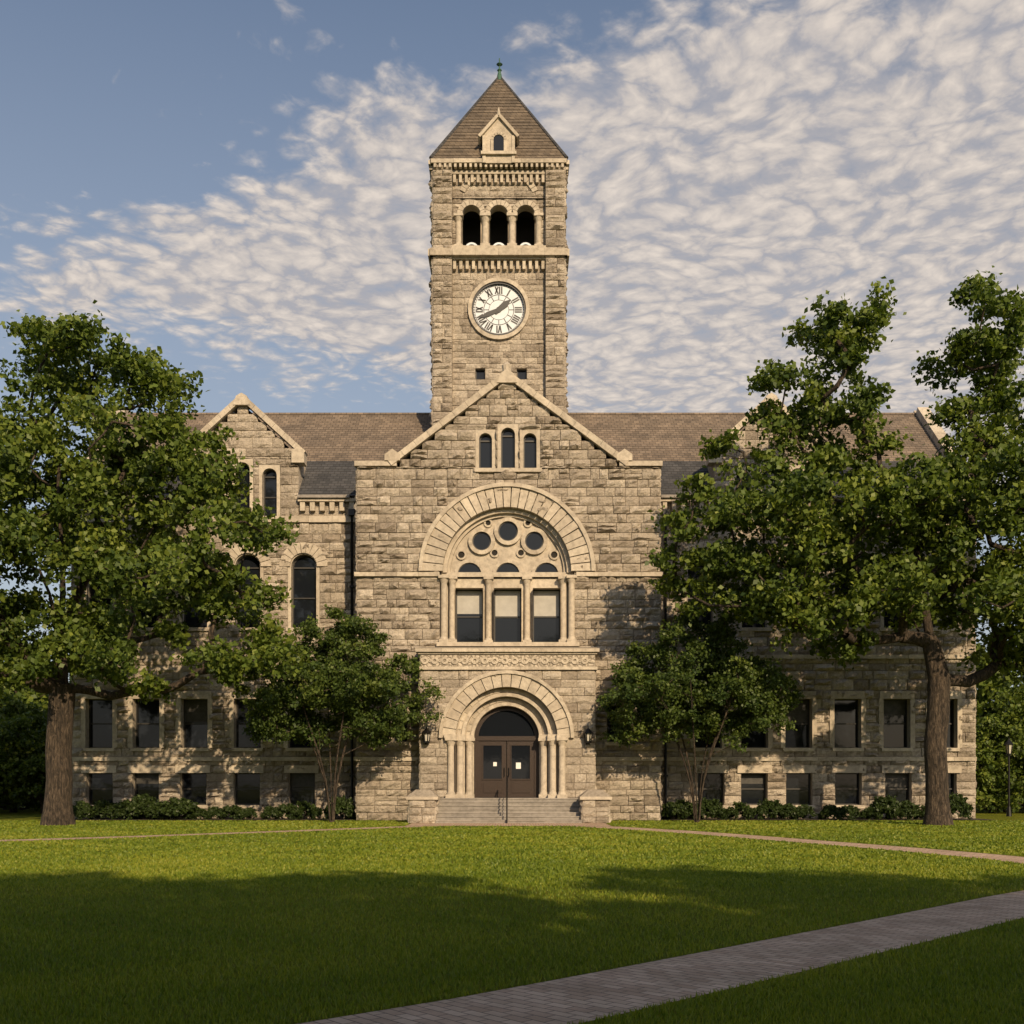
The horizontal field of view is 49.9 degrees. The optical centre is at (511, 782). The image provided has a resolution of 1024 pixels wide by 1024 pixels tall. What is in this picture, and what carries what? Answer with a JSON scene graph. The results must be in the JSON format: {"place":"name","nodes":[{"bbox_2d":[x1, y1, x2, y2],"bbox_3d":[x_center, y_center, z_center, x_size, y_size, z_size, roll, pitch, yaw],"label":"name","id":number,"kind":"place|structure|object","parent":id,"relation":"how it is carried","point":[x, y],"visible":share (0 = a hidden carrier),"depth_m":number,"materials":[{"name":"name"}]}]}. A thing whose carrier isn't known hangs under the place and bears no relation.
{"place":"outdoors","nodes":[
{"label":"outdoors","id":0,"kind":"place"},
{"bbox_2d":[0,826,428,841],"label":"brick path","id":1,"kind":"structure","parent":0,"point":[205,833],"depth_m":36.14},
{"bbox_2d":[406,823,609,825],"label":"entrance forecourt paving","id":2,"kind":"structure","parent":0,"point":[509,824],"depth_m":44.74,"materials":[{"name":"brick"}]},
{"bbox_2d":[0,798,1023,1023],"bbox_3d":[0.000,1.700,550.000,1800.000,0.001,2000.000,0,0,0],"label":"lawn","id":3,"kind":"structure","parent":0,"point":[27,814],"depth_m":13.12,"materials":[{"name":"green plant"}]},
{"bbox_2d":[0,299,318,825],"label":"oak tree","id":4,"kind":"object","parent":3,"relation":"on","point":[99,489],"visible":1,"depth_m":43.42,"materials":[{"name":"green plant"}]},
{"bbox_2d":[232,603,445,821],"bbox_3d":[-7.590,-2.842,47.060,8.905,9.382,5.944,0,0,19],"label":"ornamental tree","id":5,"kind":"object","parent":3,"relation":"on","point":[335,679],"visible":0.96,"depth_m":46.49,"materials":[{"name":"green plant"}]},
{"bbox_2d":[0,635,1023,813],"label":"background trees","id":6,"kind":"object","parent":3,"relation":"on","point":[23,721],"visible":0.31,"depth_m":61.56,"materials":[{"name":"green plant"}]},
{"bbox_2d":[71,58,976,822],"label":"stone clock tower hall","id":7,"kind":"structure","parent":3,"relation":"on","point":[481,540],"depth_m":52.33,"materials":[{"name":"beige stone"}]},
{"bbox_2d":[421,726,431,744],"bbox_3d":[-3.760,-2.091,48.205,0.433,0.826,0.594,0,0,-15],"label":"wall lantern","id":8,"kind":"object","parent":7,"relation":"attached to","point":[426,733],"depth_m":48.06,"materials":[{"name":"black metal"}]},
{"bbox_2d":[506,776,507,822],"bbox_3d":[-0.214,0.692,47.039,0.060,2.016,2.482,0,0,0],"label":"stair handrail","id":9,"kind":"object","parent":7,"relation":"attached to","point":[506,799],"visible":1,"depth_m":46.13,"materials":[{"name":"black metal"}]},
{"bbox_2d":[583,727,593,744],"bbox_3d":[3.317,-2.091,48.205,0.433,0.826,0.594,0,0,-15],"label":"wall lantern","id":10,"kind":"object","parent":7,"relation":"attached to","point":[587,732],"depth_m":48.06,"materials":[{"name":"black metal"}]},
{"bbox_2d":[596,604,804,822],"bbox_3d":[8.198,-2.961,46.769,9.143,9.624,5.972,0,0,0],"label":"ornamental tree","id":11,"kind":"object","parent":3,"relation":"on","point":[717,677],"visible":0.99,"depth_m":46.46,"materials":[{"name":"green plant"}]},
{"bbox_2d":[644,265,1023,825],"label":"oak tree","id":12,"kind":"object","parent":3,"relation":"on","point":[923,512],"visible":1,"depth_m":43.62,"materials":[{"name":"green plant"}]},
{"bbox_2d":[1004,739,1013,815],"bbox_3d":[25.302,-0.310,56.000,0.464,4.020,0.464,0,0,0],"label":"street lamp","id":13,"kind":"object","parent":3,"relation":"on","point":[1008,744],"visible":1,"depth_m":55.95,"materials":[{"name":"black metal"}]},
{"bbox_2d":[0,0,1023,686],"label":"sky","id":14,"kind":"structure","parent":0,"point":[239,190],"materials":[{"name":"blue"}]},
{"bbox_2d":[75,818,989,819],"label":"planting bed soil","id":15,"kind":"structure","parent":0,"point":[661,819],"depth_m":50.75,"materials":[{"name":"brown soil"}]},
{"bbox_2d":[73,800,92,818],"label":"shrub","id":16,"kind":"object","parent":15,"relation":"on","point":[81,809],"visible":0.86,"depth_m":50.41,"materials":[{"name":"green plant"}]},
{"bbox_2d":[88,799,114,819],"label":"shrub","id":17,"kind":"object","parent":15,"relation":"on","point":[99,807],"visible":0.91,"depth_m":50.63,"materials":[{"name":"green plant"}]},
{"bbox_2d":[105,800,139,818],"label":"shrub","id":18,"kind":"object","parent":15,"relation":"on","point":[116,807],"visible":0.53,"depth_m":50.67,"materials":[{"name":"green plant"}]},
{"bbox_2d":[120,793,158,819],"bbox_3d":[-17.438,1.102,51.215,1.743,1.286,1.913,0,0,36],"label":"shrub","id":19,"kind":"object","parent":15,"relation":"on","point":[139,804],"visible":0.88,"depth_m":50.71,"materials":[{"name":"green plant"}]},
{"bbox_2d":[144,800,179,818],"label":"shrub","id":20,"kind":"object","parent":15,"relation":"on","point":[151,812],"visible":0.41,"depth_m":50.60,"materials":[{"name":"green plant"}]},
{"bbox_2d":[153,797,202,819],"bbox_3d":[-15.359,1.226,50.713,1.840,1.174,2.280,0,0,38],"label":"shrub","id":21,"kind":"object","parent":15,"relation":"on","point":[175,806],"visible":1,"depth_m":50.24,"materials":[{"name":"green plant"}]},
{"bbox_2d":[183,808,207,818],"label":"shrub","id":22,"kind":"object","parent":15,"relation":"on","point":[199,813],"visible":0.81,"depth_m":50.85,"materials":[{"name":"green plant"}]},
{"bbox_2d":[203,805,223,818],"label":"shrub","id":23,"kind":"object","parent":15,"relation":"on","point":[212,811],"visible":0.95,"depth_m":50.93,"materials":[{"name":"green plant"}]},
{"bbox_2d":[215,805,243,818],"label":"shrub","id":24,"kind":"object","parent":15,"relation":"on","point":[231,810],"visible":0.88,"depth_m":50.91,"materials":[{"name":"green plant"}]},
{"bbox_2d":[237,807,257,819],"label":"shrub","id":25,"kind":"object","parent":15,"relation":"on","point":[248,813],"visible":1,"depth_m":50.65,"materials":[{"name":"green plant"}]},
{"bbox_2d":[260,805,277,818],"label":"shrub","id":26,"kind":"object","parent":15,"relation":"on","point":[268,810],"visible":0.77,"depth_m":50.97,"materials":[{"name":"green plant"}]},
{"bbox_2d":[271,803,299,819],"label":"shrub","id":27,"kind":"object","parent":15,"relation":"on","point":[279,811],"visible":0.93,"depth_m":50.65,"materials":[{"name":"green plant"}]},
{"bbox_2d":[287,800,322,819],"bbox_3d":[-9.611,1.266,50.963,1.384,0.946,1.665,0,0,-41],"label":"shrub","id":28,"kind":"object","parent":15,"relation":"on","point":[312,811],"visible":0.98,"depth_m":50.73,"materials":[{"name":"green plant"}]},
{"bbox_2d":[322,795,355,819],"bbox_3d":[-7.910,1.183,50.828,1.670,1.289,1.627,0,0,1],"label":"shrub","id":29,"kind":"object","parent":15,"relation":"on","point":[344,806],"visible":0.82,"depth_m":50.53,"materials":[{"name":"green plant"}]},
{"bbox_2d":[661,801,690,819],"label":"shrub","id":30,"kind":"object","parent":15,"relation":"on","point":[671,808],"visible":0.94,"depth_m":50.48,"materials":[{"name":"green plant"}]},
{"bbox_2d":[669,799,697,818],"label":"shrub","id":31,"kind":"object","parent":15,"relation":"on","point":[688,804],"visible":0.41,"depth_m":50.81,"materials":[{"name":"green plant"}]},
{"bbox_2d":[688,797,726,819],"bbox_3d":[9.073,1.234,50.923,1.829,1.168,1.587,0,0,-8],"label":"shrub","id":32,"kind":"object","parent":15,"relation":"on","point":[710,807],"visible":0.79,"depth_m":50.63,"materials":[{"name":"green plant"}]},
{"bbox_2d":[710,809,733,819],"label":"shrub","id":33,"kind":"object","parent":15,"relation":"on","point":[718,816],"visible":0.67,"depth_m":50.79,"materials":[{"name":"green plant"}]},
{"bbox_2d":[726,801,756,819],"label":"shrub","id":34,"kind":"object","parent":15,"relation":"on","point":[745,811],"visible":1,"depth_m":50.52,"materials":[{"name":"green plant"}]},
{"bbox_2d":[754,798,786,819],"bbox_3d":[11.920,1.254,50.891,1.580,1.120,1.505,0,0,-9],"label":"shrub","id":35,"kind":"object","parent":15,"relation":"on","point":[766,807],"visible":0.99,"depth_m":50.62,"materials":[{"name":"green plant"}]},
{"bbox_2d":[771,803,796,818],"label":"shrub","id":36,"kind":"object","parent":15,"relation":"on","point":[787,810],"visible":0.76,"depth_m":50.65,"materials":[{"name":"green plant"}]},
{"bbox_2d":[790,804,815,819],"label":"shrub","id":37,"kind":"object","parent":15,"relation":"on","point":[803,811],"visible":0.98,"depth_m":50.58,"materials":[{"name":"green plant"}]},
{"bbox_2d":[816,804,844,819],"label":"shrub","id":38,"kind":"object","parent":15,"relation":"on","point":[827,811],"visible":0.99,"depth_m":50.61,"materials":[{"name":"green plant"}]},
{"bbox_2d":[840,805,861,819],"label":"shrub","id":39,"kind":"object","parent":15,"relation":"on","point":[852,811],"visible":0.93,"depth_m":50.62,"materials":[{"name":"green plant"}]},
{"bbox_2d":[859,807,883,819],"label":"shrub","id":40,"kind":"object","parent":15,"relation":"on","point":[866,811],"visible":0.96,"depth_m":50.49,"materials":[{"name":"green plant"}]},
{"bbox_2d":[868,794,901,819],"bbox_3d":[17.280,1.174,50.811,1.776,1.311,1.743,0,0,-41],"label":"shrub","id":41,"kind":"object","parent":15,"relation":"on","point":[880,804],"visible":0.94,"depth_m":50.39,"materials":[{"name":"green plant"}]},
{"bbox_2d":[885,800,921,819],"bbox_3d":[18.082,1.291,50.937,1.664,1.018,1.699,0,0,-3],"label":"shrub","id":42,"kind":"object","parent":15,"relation":"on","point":[909,810],"visible":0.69,"depth_m":50.42,"materials":[{"name":"green plant"}]},
{"bbox_2d":[915,805,924,818],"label":"shrub","id":43,"kind":"object","parent":15,"relation":"on","point":[922,811],"visible":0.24,"depth_m":50.84,"materials":[{"name":"green plant"}]},
{"bbox_2d":[949,792,973,819],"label":"shrub","id":44,"kind":"object","parent":15,"relation":"on","point":[961,805],"visible":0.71,"depth_m":50.32,"materials":[{"name":"green plant"}]},
{"bbox_2d":[299,826,1023,1023],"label":"brick path","id":45,"kind":"structure","parent":0,"point":[589,996],"depth_m":9.95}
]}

